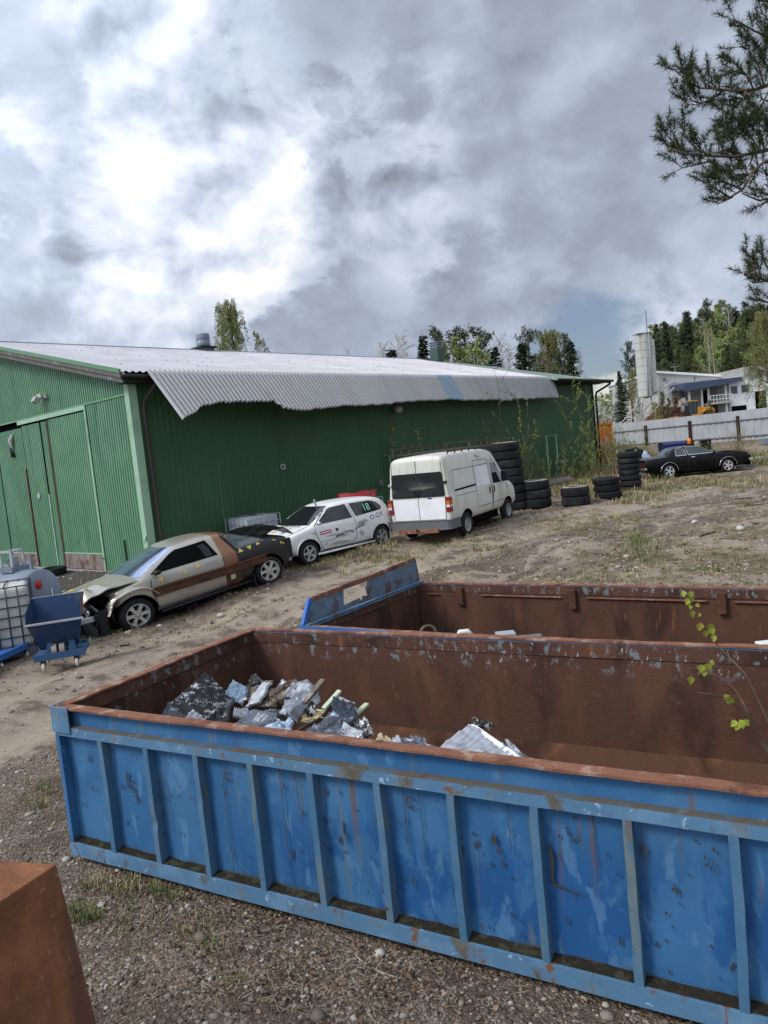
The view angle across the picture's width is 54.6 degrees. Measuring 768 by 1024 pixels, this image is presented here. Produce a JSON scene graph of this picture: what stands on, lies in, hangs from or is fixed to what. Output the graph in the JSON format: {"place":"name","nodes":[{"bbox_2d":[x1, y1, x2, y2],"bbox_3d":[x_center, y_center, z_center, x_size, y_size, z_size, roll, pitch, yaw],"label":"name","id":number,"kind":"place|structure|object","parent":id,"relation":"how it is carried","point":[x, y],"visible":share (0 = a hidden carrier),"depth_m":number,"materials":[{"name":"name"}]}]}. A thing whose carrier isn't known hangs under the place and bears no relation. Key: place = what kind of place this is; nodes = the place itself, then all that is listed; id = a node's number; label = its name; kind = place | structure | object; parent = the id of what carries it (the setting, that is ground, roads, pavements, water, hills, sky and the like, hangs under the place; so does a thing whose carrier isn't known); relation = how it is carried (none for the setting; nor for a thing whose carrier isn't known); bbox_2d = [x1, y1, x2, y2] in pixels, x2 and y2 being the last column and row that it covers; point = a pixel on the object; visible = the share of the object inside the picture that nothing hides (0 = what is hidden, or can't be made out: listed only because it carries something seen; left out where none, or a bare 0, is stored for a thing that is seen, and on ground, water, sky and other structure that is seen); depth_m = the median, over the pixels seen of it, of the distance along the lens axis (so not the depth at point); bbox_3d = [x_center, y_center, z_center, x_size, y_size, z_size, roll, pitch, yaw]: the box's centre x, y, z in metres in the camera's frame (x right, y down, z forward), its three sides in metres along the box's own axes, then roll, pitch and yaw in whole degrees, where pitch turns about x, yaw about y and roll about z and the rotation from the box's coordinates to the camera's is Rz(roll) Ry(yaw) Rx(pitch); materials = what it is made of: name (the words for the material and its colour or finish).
{"place":"outdoors","nodes":[
{"label":"outdoors","id":0,"kind":"place"},
{"bbox_2d":[0,419,767,1023],"bbox_3d":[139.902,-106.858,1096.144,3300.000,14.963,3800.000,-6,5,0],"label":"ground","id":1,"kind":"structure","parent":0,"point":[28,737],"depth_m":7.21,"materials":[{"name":"gravel"}]},
{"bbox_2d":[0,642,29,665],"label":"flat cart","id":2,"kind":"object","parent":1,"relation":"on","point":[8,653],"visible":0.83,"depth_m":11.93,"materials":[{"name":"blue metal"}]},
{"bbox_2d":[0,578,37,659],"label":"liquid tank","id":3,"kind":"object","parent":1,"relation":"on","point":[16,598],"visible":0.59,"depth_m":12.18,"materials":[{"name":"white plastic"}]},
{"bbox_2d":[0,549,61,597],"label":"fuel tank","id":4,"kind":"object","parent":1,"relation":"on","point":[44,582],"visible":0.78,"depth_m":13.52,"materials":[{"name":"metal"}]},
{"bbox_2d":[0,860,95,1023],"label":"steel box","id":5,"kind":"object","parent":1,"relation":"on","point":[42,979],"visible":1,"depth_m":2.61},
{"bbox_2d":[42,565,66,575],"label":"tyre","id":6,"kind":"object","parent":1,"relation":"on","point":[58,570],"visible":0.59,"depth_m":22.68,"materials":[{"name":"rubber"}]},
{"bbox_2d":[24,591,91,671],"bbox_3d":[-5.064,1.862,11.643,0.864,1.035,0.877,-7,5,-17],"label":"tipping hopper","id":7,"kind":"object","parent":1,"relation":"on","point":[53,624],"visible":1,"depth_m":11.42,"materials":[{"name":"blue metal"}]},
{"bbox_2d":[63,524,292,637],"bbox_3d":[-4.221,1.238,15.388,4.829,1.371,1.954,-17,11,-41],"label":"sedan","id":8,"kind":"object","parent":1,"relation":"on","point":[144,587],"visible":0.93,"depth_m":14.69,"materials":[{"name":"metal"}]},
{"bbox_2d":[211,298,250,350],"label":"birch tree","id":9,"kind":"object","parent":1,"relation":"on","point":[229,325],"visible":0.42,"depth_m":60.49,"materials":[{"name":"green plant"}]},
{"bbox_2d":[225,512,280,531],"bbox_3d":[-3.796,0.656,21.862,1.042,1.170,1.243,-1,6,44],"label":"liquid tank","id":10,"kind":"object","parent":1,"relation":"on","point":[253,519],"visible":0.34,"depth_m":21.56,"materials":[{"name":"white plastic"}]},
{"bbox_2d":[253,330,270,351],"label":"birch tree","id":11,"kind":"object","parent":1,"relation":"on","point":[258,342],"visible":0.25,"depth_m":60.78,"materials":[{"name":"green plant"}]},
{"bbox_2d":[0,333,613,571],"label":"warehouse","id":12,"kind":"structure","parent":1,"relation":"on","point":[124,453],"depth_m":23.77,"materials":[{"name":"metal"}]},
{"bbox_2d":[0,405,106,570],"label":"door","id":13,"kind":"structure","parent":12,"relation":"in","point":[66,440],"depth_m":23.60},
{"bbox_2d":[18,660,631,1023],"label":"dry leaves","id":14,"kind":"object","parent":1,"relation":"on","point":[380,986],"visible":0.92,"depth_m":3.95,"materials":[{"name":"brown plant"}]},
{"bbox_2d":[268,496,391,567],"bbox_3d":[-1.548,0.384,18.948,3.688,1.488,1.660,-12,7,-43],"label":"hatchback","id":15,"kind":"object","parent":1,"relation":"on","point":[321,528],"visible":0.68,"depth_m":18.48,"materials":[{"name":"white paint"}]},
{"bbox_2d":[0,473,767,1023],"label":"gravel stones","id":16,"kind":"object","parent":1,"relation":"on","point":[316,1015],"visible":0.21,"depth_m":4.39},
{"bbox_2d":[1,446,767,989],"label":"grass tufts","id":17,"kind":"object","parent":1,"relation":"on","point":[581,478],"visible":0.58,"depth_m":16.66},
{"bbox_2d":[388,330,413,357],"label":"birch tree","id":18,"kind":"object","parent":1,"relation":"on","point":[397,344],"visible":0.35,"depth_m":66.98,"materials":[{"name":"grey plant"}]},
{"bbox_2d":[49,627,767,1023],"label":"skip container","id":19,"kind":"object","parent":1,"relation":"on","point":[609,839],"visible":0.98,"depth_m":4.42,"materials":[{"name":"metal"}]},
{"bbox_2d":[162,702,184,716],"bbox_3d":[-1.638,1.637,5.896,0.194,0.123,0.613,-10,6,-40],"label":"rubble piece","id":20,"kind":"object","parent":19,"relation":"on","point":[169,709],"visible":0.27,"depth_m":6.01,"materials":[{"name":"metal"}]},
{"bbox_2d":[171,671,234,719],"bbox_3d":[-1.381,1.480,5.797,0.408,0.282,0.762,-10,6,-40],"label":"radiator","id":21,"kind":"object","parent":19,"relation":"in","point":[204,694],"visible":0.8,"depth_m":5.81,"materials":[{"name":"metal"}]},
{"bbox_2d":[211,705,230,721],"bbox_3d":[-1.205,1.491,5.480,0.255,0.108,0.131,-2,6,38],"label":"scrap piece","id":22,"kind":"object","parent":21,"relation":"on","point":[220,713],"visible":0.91,"depth_m":5.47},
{"bbox_2d":[226,680,247,705],"bbox_3d":[-1.195,1.471,6.048,0.205,0.174,0.144,-3,6,36],"label":"scrap piece","id":23,"kind":"object","parent":19,"relation":"in","point":[236,691],"visible":0.89,"depth_m":6.04,"materials":[{"name":"blue metal"}]},
{"bbox_2d":[244,674,262,702],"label":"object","id":24,"kind":"object","parent":19,"relation":"on","point":[255,680],"visible":0.59,"depth_m":6.02,"materials":[{"name":"stone"}]},
{"bbox_2d":[236,709,278,726],"bbox_3d":[-0.920,1.502,5.325,0.345,0.085,0.554,-6,5,0],"label":"radiator","id":25,"kind":"object","parent":19,"relation":"on","point":[252,714],"visible":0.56,"depth_m":5.36,"materials":[{"name":"metal"}]},
{"bbox_2d":[232,707,248,719],"bbox_3d":[-1.072,1.511,5.577,0.273,0.073,0.122,-2,6,37],"label":"scrap piece","id":26,"kind":"object","parent":25,"relation":"on","point":[239,713],"visible":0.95,"depth_m":5.55,"materials":[{"name":"white metal"}]},
{"bbox_2d":[245,680,272,707],"bbox_3d":[-0.968,1.422,5.807,0.212,0.212,0.188,-2,6,43],"label":"bent plate","id":27,"kind":"object","parent":19,"relation":"in","point":[259,695],"visible":1,"depth_m":5.78,"materials":[{"name":"white metal"}]},
{"bbox_2d":[250,687,277,708],"bbox_3d":[-0.935,1.444,5.784,0.356,0.151,0.148,-3,5,33],"label":"scrap piece","id":28,"kind":"object","parent":27,"relation":"on","point":[269,702],"visible":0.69,"depth_m":5.72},
{"bbox_2d":[265,717,293,729],"bbox_3d":[-0.740,1.476,4.943,0.300,0.115,0.267,-7,5,-9],"label":"foil sheet","id":29,"kind":"object","parent":19,"relation":"in","point":[288,723],"visible":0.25,"depth_m":5.02,"materials":[{"name":"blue metal"}]},
{"bbox_2d":[266,679,299,704],"bbox_3d":[-0.754,1.389,5.742,0.295,0.178,0.189,-8,5,-21],"label":"radiator","id":30,"kind":"object","parent":19,"relation":"on","point":[277,695],"visible":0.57,"depth_m":5.73,"materials":[{"name":"metal"}]},
{"bbox_2d":[279,679,319,722],"bbox_3d":[-0.610,1.423,5.536,0.361,0.276,0.232,-9,6,-39],"label":"crushed metal","id":31,"kind":"object","parent":19,"relation":"in","point":[293,709],"visible":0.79,"depth_m":5.50,"materials":[{"name":"metal"}]},
{"bbox_2d":[303,678,325,703],"bbox_3d":[-0.520,1.330,5.531,0.050,0.128,0.215,-2,6,42],"label":"metal strip","id":32,"kind":"object","parent":31,"relation":"on","point":[315,689],"visible":1,"depth_m":5.52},
{"bbox_2d":[300,709,329,727],"bbox_3d":[-0.476,1.469,5.276,0.265,0.151,0.141,-2,6,36],"label":"heat exchanger","id":33,"kind":"object","parent":19,"relation":"in","point":[306,719],"visible":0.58,"depth_m":5.25,"materials":[{"name":"gold metal"}]},
{"bbox_2d":[302,700,322,723],"bbox_3d":[-0.505,1.425,5.309,0.155,0.122,0.132,-3,6,36],"label":"scrap piece","id":34,"kind":"object","parent":33,"relation":"on","point":[309,710],"visible":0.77,"depth_m":5.30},
{"bbox_2d":[306,712,355,734],"bbox_3d":[-0.341,1.435,4.879,0.361,0.156,0.315,-3,6,35],"label":"radiator","id":35,"kind":"object","parent":19,"relation":"in","point":[333,724],"visible":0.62,"depth_m":4.87,"materials":[{"name":"metal"}]},
{"bbox_2d":[331,696,358,720],"bbox_3d":[-0.267,1.351,5.077,0.193,0.135,0.335,-6,5,0],"label":"radiator","id":36,"kind":"object","parent":35,"relation":"on","point":[340,705],"visible":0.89,"depth_m":5.07,"materials":[{"name":"metal"}]},
{"bbox_2d":[352,717,373,738],"bbox_3d":[-0.170,1.409,4.774,0.340,0.172,0.136,-2,6,38],"label":"scrap piece","id":37,"kind":"object","parent":35,"relation":"on","point":[364,725],"visible":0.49,"depth_m":4.74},
{"bbox_2d":[441,724,513,755],"bbox_3d":[0.553,1.452,4.426,0.506,0.122,0.767,-9,5,-32],"label":"metal sheet","id":38,"kind":"object","parent":19,"relation":"in","point":[469,737],"visible":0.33,"depth_m":4.59,"materials":[{"name":"white metal"}]},
{"bbox_2d":[468,724,519,756],"bbox_3d":[0.710,1.430,4.563,0.048,0.071,0.696,-8,5,-23],"label":"metal strip","id":39,"kind":"object","parent":38,"relation":"on","point":[494,740],"visible":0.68,"depth_m":4.59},
{"bbox_2d":[471,717,493,730],"bbox_3d":[0.772,1.662,5.846,0.084,0.088,0.204,-10,6,-41],"label":"scrap strip","id":40,"kind":"object","parent":19,"relation":"in","point":[482,723],"visible":0.96,"depth_m":5.83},
{"bbox_2d":[502,739,531,757],"bbox_3d":[0.816,1.455,4.441,0.129,0.150,0.332,-8,5,-21],"label":"crushed metal","id":41,"kind":"object","parent":19,"relation":"in","point":[512,746],"visible":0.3,"depth_m":4.52,"materials":[{"name":"metal"}]},
{"bbox_2d":[416,333,429,358],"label":"spruce tree","id":42,"kind":"object","parent":1,"relation":"on","point":[422,352],"visible":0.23,"depth_m":65.00,"materials":[{"name":"plant"}]},
{"bbox_2d":[426,324,451,361],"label":"pine tree","id":43,"kind":"object","parent":1,"relation":"on","point":[435,337],"visible":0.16,"depth_m":65.00,"materials":[{"name":"green plant"}]},
{"bbox_2d":[388,438,514,537],"bbox_3d":[2.007,-0.722,20.941,2.225,2.466,5.120,-3,6,31],"label":"van","id":44,"kind":"object","parent":1,"relation":"on","point":[463,489],"visible":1,"depth_m":19.22,"materials":[{"name":"paint"}]},
{"bbox_2d":[440,336,465,363],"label":"birch tree","id":45,"kind":"object","parent":1,"relation":"on","point":[456,349],"visible":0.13,"depth_m":60.91,"materials":[{"name":"green plant"}]},
{"bbox_2d":[444,325,475,362],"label":"pine tree","id":46,"kind":"object","parent":1,"relation":"on","point":[464,335],"visible":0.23,"depth_m":66.76,"materials":[{"name":"green plant"}]},
{"bbox_2d":[462,337,490,365],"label":"birch tree","id":47,"kind":"object","parent":1,"relation":"on","point":[476,350],"visible":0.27,"depth_m":60.93,"materials":[{"name":"green plant"}]},
{"bbox_2d":[458,325,495,365],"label":"pine tree","id":48,"kind":"object","parent":1,"relation":"on","point":[487,337],"visible":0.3,"depth_m":64.96,"materials":[{"name":"green plant"}]},
{"bbox_2d":[488,347,503,366],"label":"spruce tree","id":49,"kind":"object","parent":1,"relation":"on","point":[493,361],"visible":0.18,"depth_m":65.05,"materials":[{"name":"plant"}]},
{"bbox_2d":[482,366,539,475],"bbox_3d":[5.319,-3.432,31.126,2.363,5.407,1.167,-5,5,14],"label":"willow sapling","id":50,"kind":"object","parent":1,"relation":"on","point":[524,450],"visible":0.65,"depth_m":31.02,"materials":[{"name":"green plant"}]},
{"bbox_2d":[514,341,533,370],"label":"spruce tree","id":51,"kind":"object","parent":1,"relation":"on","point":[521,355],"visible":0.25,"depth_m":65.12,"materials":[{"name":"plant"}]},
{"bbox_2d":[512,325,546,371],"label":"pine tree","id":52,"kind":"object","parent":1,"relation":"on","point":[529,357],"visible":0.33,"depth_m":65.86,"materials":[{"name":"green plant"}]},
{"bbox_2d":[519,435,546,479],"bbox_3d":[6.263,-2.151,32.501,2.060,2.409,1.131,-3,5,29],"label":"bush","id":53,"kind":"object","parent":1,"relation":"on","point":[536,466],"visible":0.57,"depth_m":32.31,"materials":[{"name":"green plant"}]},
{"bbox_2d":[299,557,767,643],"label":"skip container","id":54,"kind":"object","parent":1,"relation":"on","point":[400,597],"visible":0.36,"depth_m":8.34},
{"bbox_2d":[525,497,551,508],"bbox_3d":[5.011,-0.300,24.465,0.970,0.302,0.970,-3,5,32],"label":"tyre","id":55,"kind":"object","parent":1,"relation":"on","point":[539,503],"visible":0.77,"depth_m":24.04,"materials":[{"name":"rubber"}]},
{"bbox_2d":[525,488,551,499],"bbox_3d":[5.008,-0.599,24.477,0.970,0.302,0.970,-4,6,22],"label":"tyre","id":56,"kind":"object","parent":55,"relation":"on","point":[539,494],"visible":0.69,"depth_m":24.05,"materials":[{"name":"rubber"}]},
{"bbox_2d":[523,479,548,490],"bbox_3d":[4.936,-0.895,24.470,0.970,0.314,0.970,-10,6,-37],"label":"tyre","id":57,"kind":"object","parent":56,"relation":"on","point":[535,484],"visible":0.88,"depth_m":24.06,"materials":[{"name":"rubber"}]},
{"bbox_2d":[532,328,563,373],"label":"birch tree","id":58,"kind":"object","parent":1,"relation":"on","point":[550,341],"visible":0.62,"depth_m":64.79,"materials":[{"name":"green plant"}]},
{"bbox_2d":[539,453,575,484],"bbox_3d":[7.892,-2.020,33.540,1.567,1.773,1.871,-6,5,0],"label":"bush","id":59,"kind":"object","parent":1,"relation":"on","point":[562,474],"visible":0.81,"depth_m":33.41,"materials":[{"name":"green plant"}]},
{"bbox_2d":[550,332,576,375],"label":"pine tree","id":60,"kind":"object","parent":1,"relation":"on","point":[565,338],"visible":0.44,"depth_m":64.14,"materials":[{"name":"green plant"}]},
{"bbox_2d":[561,495,590,505],"bbox_3d":[6.125,-0.370,23.772,0.900,0.302,0.900,-4,5,16],"label":"tyre","id":61,"kind":"object","parent":1,"relation":"on","point":[576,501],"visible":0.8,"depth_m":23.39,"materials":[{"name":"rubber"}]},
{"bbox_2d":[560,485,589,496],"bbox_3d":[6.088,-0.669,23.753,0.900,0.314,0.900,-5,5,9],"label":"tyre","id":62,"kind":"object","parent":61,"relation":"on","point":[574,491],"visible":1,"depth_m":23.40,"materials":[{"name":"rubber"}]},
{"bbox_2d":[558,433,598,477],"bbox_3d":[9.143,-2.606,34.849,1.868,2.246,1.536,-4,5,17],"label":"bush","id":63,"kind":"object","parent":1,"relation":"on","point":[584,470],"visible":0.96,"depth_m":34.87,"materials":[{"name":"green plant"}]},
{"bbox_2d":[564,342,595,414],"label":"spruce tree","id":64,"kind":"object","parent":1,"relation":"on","point":[571,361],"visible":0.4,"depth_m":64.12,"materials":[{"name":"plant"}]},
{"bbox_2d":[554,368,609,471],"bbox_3d":[9.521,-4.265,35.502,2.564,5.216,1.337,-6,5,0],"label":"willow sapling","id":65,"kind":"object","parent":1,"relation":"on","point":[581,428],"visible":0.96,"depth_m":35.46,"materials":[{"name":"green plant"}]},
{"bbox_2d":[582,427,617,470],"bbox_3d":[10.470,-3.047,36.239,1.538,2.492,2.216,-8,5,-21],"label":"bush","id":66,"kind":"object","parent":1,"relation":"on","point":[608,447],"visible":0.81,"depth_m":35.92,"materials":[{"name":"green plant"}]},
{"bbox_2d":[596,422,613,462],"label":"rusty container","id":67,"kind":"object","parent":1,"relation":"on","point":[605,430],"visible":0.39,"depth_m":44.86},
{"bbox_2d":[597,393,613,422],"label":"birch tree","id":68,"kind":"object","parent":1,"relation":"on","point":[607,407],"visible":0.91,"depth_m":134.14,"materials":[{"name":"green plant"}]},
{"bbox_2d":[595,490,621,498],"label":"tyre","id":69,"kind":"object","parent":1,"relation":"on","point":[610,495],"visible":0.89,"depth_m":24.25,"materials":[{"name":"rubber"}]},
{"bbox_2d":[593,483,620,491],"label":"tyre","id":70,"kind":"object","parent":69,"relation":"on","point":[609,488],"visible":0.91,"depth_m":24.25,"materials":[{"name":"rubber"}]},
{"bbox_2d":[592,476,618,485],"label":"tyre","id":71,"kind":"object","parent":70,"relation":"on","point":[608,480],"visible":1,"depth_m":24.25,"materials":[{"name":"rubber"}]},
{"bbox_2d":[596,422,628,466],"bbox_3d":[11.492,-3.292,37.094,1.713,2.452,1.512,-6,5,0],"label":"bush","id":72,"kind":"object","parent":1,"relation":"on","point":[624,444],"visible":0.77,"depth_m":37.22,"materials":[{"name":"green plant"}]},
{"bbox_2d":[612,371,631,422],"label":"spruce tree","id":73,"kind":"object","parent":1,"relation":"on","point":[622,404],"visible":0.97,"depth_m":120.98,"materials":[{"name":"plant"}]},
{"bbox_2d":[616,340,636,421],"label":"pine tree","id":74,"kind":"object","parent":1,"relation":"on","point":[627,367],"visible":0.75,"depth_m":123.55,"materials":[{"name":"green plant"}]},
{"bbox_2d":[607,417,649,462],"bbox_3d":[12.605,-3.553,38.352,2.271,2.519,1.519,-4,5,24],"label":"bush","id":75,"kind":"object","parent":1,"relation":"on","point":[630,445],"visible":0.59,"depth_m":38.41,"materials":[{"name":"green plant"}]},
{"bbox_2d":[627,368,643,421],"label":"birch tree","id":76,"kind":"object","parent":1,"relation":"on","point":[632,397],"visible":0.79,"depth_m":111.22,"materials":[{"name":"green plant"}]},
{"bbox_2d":[620,310,674,423],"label":"silo","id":77,"kind":"object","parent":1,"relation":"on","point":[645,359],"visible":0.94,"depth_m":108.15,"materials":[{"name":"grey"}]},
{"bbox_2d":[653,322,666,370],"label":"spruce tree","id":78,"kind":"object","parent":1,"relation":"on","point":[657,343],"visible":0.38,"depth_m":162.76,"materials":[{"name":"plant"}]},
{"bbox_2d":[608,366,720,423],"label":"factory hall","id":79,"kind":"structure","parent":1,"relation":"on","point":[664,378],"depth_m":114.34,"materials":[{"name":"concrete"}]},
{"bbox_2d":[660,321,674,371],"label":"spruce tree","id":80,"kind":"object","parent":1,"relation":"on","point":[665,337],"visible":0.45,"depth_m":165.66,"materials":[{"name":"plant"}]},
{"bbox_2d":[658,441,685,451],"bbox_3d":[15.101,-3.069,39.002,1.160,1.220,1.040,-6,5,0],"label":"waste bin","id":81,"kind":"object","parent":1,"relation":"on","point":[662,446],"visible":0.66,"depth_m":38.56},
{"bbox_2d":[682,311,695,355],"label":"spruce tree","id":82,"kind":"object","parent":1,"relation":"on","point":[689,338],"visible":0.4,"depth_m":169.56,"materials":[{"name":"plant"}]},
{"bbox_2d":[612,408,767,445],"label":"sheet fence","id":83,"kind":"object","parent":1,"relation":"on","point":[695,428],"visible":0.46,"depth_m":52.93,"materials":[{"name":"metal"}]},
{"bbox_2d":[671,400,714,417],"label":"wheel loader","id":84,"kind":"object","parent":1,"relation":"on","point":[692,408],"visible":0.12,"depth_m":93.92,"materials":[{"name":"yellow metal"}]},
{"bbox_2d":[638,446,752,477],"bbox_3d":[13.427,-2.280,32.609,4.703,1.300,1.756,-6,5,-1],"label":"coupe","id":85,"kind":"object","parent":1,"relation":"on","point":[671,461],"visible":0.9,"depth_m":31.87,"materials":[{"name":"black paint"}]},
{"bbox_2d":[648,0,767,304],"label":"pine tree","id":86,"kind":"object","parent":1,"relation":"on","point":[717,170],"visible":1,"depth_m":6.33,"materials":[{"name":"green plant"}]},
{"bbox_2d":[697,297,719,366],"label":"pine tree","id":87,"kind":"object","parent":1,"relation":"on","point":[708,316],"visible":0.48,"depth_m":169.09,"materials":[{"name":"green plant"}]},
{"bbox_2d":[700,318,719,373],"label":"birch tree","id":88,"kind":"object","parent":1,"relation":"on","point":[707,336],"visible":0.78,"depth_m":137.26,"materials":[{"name":"green plant"}]},
{"bbox_2d":[706,326,718,373],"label":"birch tree","id":89,"kind":"object","parent":1,"relation":"on","point":[715,343],"visible":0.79,"depth_m":136.42,"materials":[{"name":"green plant"}]},
{"bbox_2d":[664,365,767,412],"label":"office building","id":90,"kind":"structure","parent":1,"relation":"on","point":[726,392],"depth_m":107.50,"materials":[{"name":"paint"}]},
{"bbox_2d":[681,591,767,754],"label":"birch sapling","id":91,"kind":"object","parent":1,"relation":"on","point":[739,724],"visible":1,"depth_m":3.27,"materials":[{"name":"green plant"}]},
{"bbox_2d":[718,349,732,372],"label":"pine tree","id":92,"kind":"object","parent":1,"relation":"on","point":[725,358],"visible":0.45,"depth_m":140.04,"materials":[{"name":"green plant"}]},
{"bbox_2d":[707,418,753,451],"bbox_3d":[17.262,-3.471,36.973,2.314,2.505,0.762,-6,5,0],"label":"willow bush","id":93,"kind":"object","parent":1,"relation":"on","point":[738,444],"visible":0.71,"depth_m":36.92,"materials":[{"name":"green plant"}]},
{"bbox_2d":[728,345,746,368],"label":"pine tree","id":94,"kind":"object","parent":1,"relation":"on","point":[736,356],"visible":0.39,"depth_m":142.99,"materials":[{"name":"green plant"}]},
{"bbox_2d":[727,321,749,360],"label":"birch tree","id":95,"kind":"object","parent":1,"relation":"on","point":[738,329],"visible":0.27,"depth_m":160.08,"materials":[{"name":"green plant"}]},
{"bbox_2d":[741,309,767,407],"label":"birch tree","id":96,"kind":"object","parent":1,"relation":"on","point":[761,318],"visible":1,"depth_m":61.61,"materials":[{"name":"green plant"}]},
{"bbox_2d":[0,0,767,420],"label":"sky","id":97,"kind":"structure","parent":0,"point":[353,173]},
{"bbox_2d":[496,458,522,468],"bbox_3d":[4.051,-1.583,24.375,0.950,0.284,0.950,-5,5,13],"label":"tyre","id":98,"kind":"object","parent":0,"point":[510,463],"visible":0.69,"depth_m":23.95,"materials":[{"name":"rubber"}]},
{"bbox_2d":[491,450,520,460],"bbox_3d":[3.980,-1.854,24.352,0.950,0.284,0.950,-2,7,43],"label":"tyre","id":99,"kind":"object","parent":98,"relation":"on","point":[506,455],"visible":0.84,"depth_m":23.94,"materials":[{"name":"rubber"}]},
{"bbox_2d":[490,441,518,451],"bbox_3d":[3.933,-2.133,24.319,0.950,0.296,0.950,-7,5,-12],"label":"tyre","id":100,"kind":"object","parent":99,"relation":"on","point":[506,446],"visible":0.93,"depth_m":23.92,"materials":[{"name":"rubber"}]},
{"bbox_3d":[-0.135,1.437,4.609,0.141,0.095,0.197,-6,5,0],"label":"radiator","id":101,"kind":"object","parent":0,"visible":0},
{"bbox_2d":[340,722,362,736],"bbox_3d":[-0.218,1.412,4.709,0.186,0.114,0.132,-2,6,36],"label":"scrap piece","id":102,"kind":"object","parent":101,"relation":"on","point":[349,730],"visible":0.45,"depth_m":4.73,"materials":[{"name":"white metal"}]},
{"bbox_3d":[-0.778,0.178,23.107,1.243,1.210,1.042,-10,6,-43],"label":"liquid tank","id":103,"kind":"object","parent":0,"visible":0},
{"bbox_2d":[337,489,375,497],"bbox_3d":[-0.751,-0.345,22.673,1.313,0.590,0.479,-10,6,-39],"label":"bumper cover","id":104,"kind":"object","parent":103,"relation":"on","point":[371,493],"visible":0.61,"depth_m":22.48,"materials":[{"name":"red plastic"}]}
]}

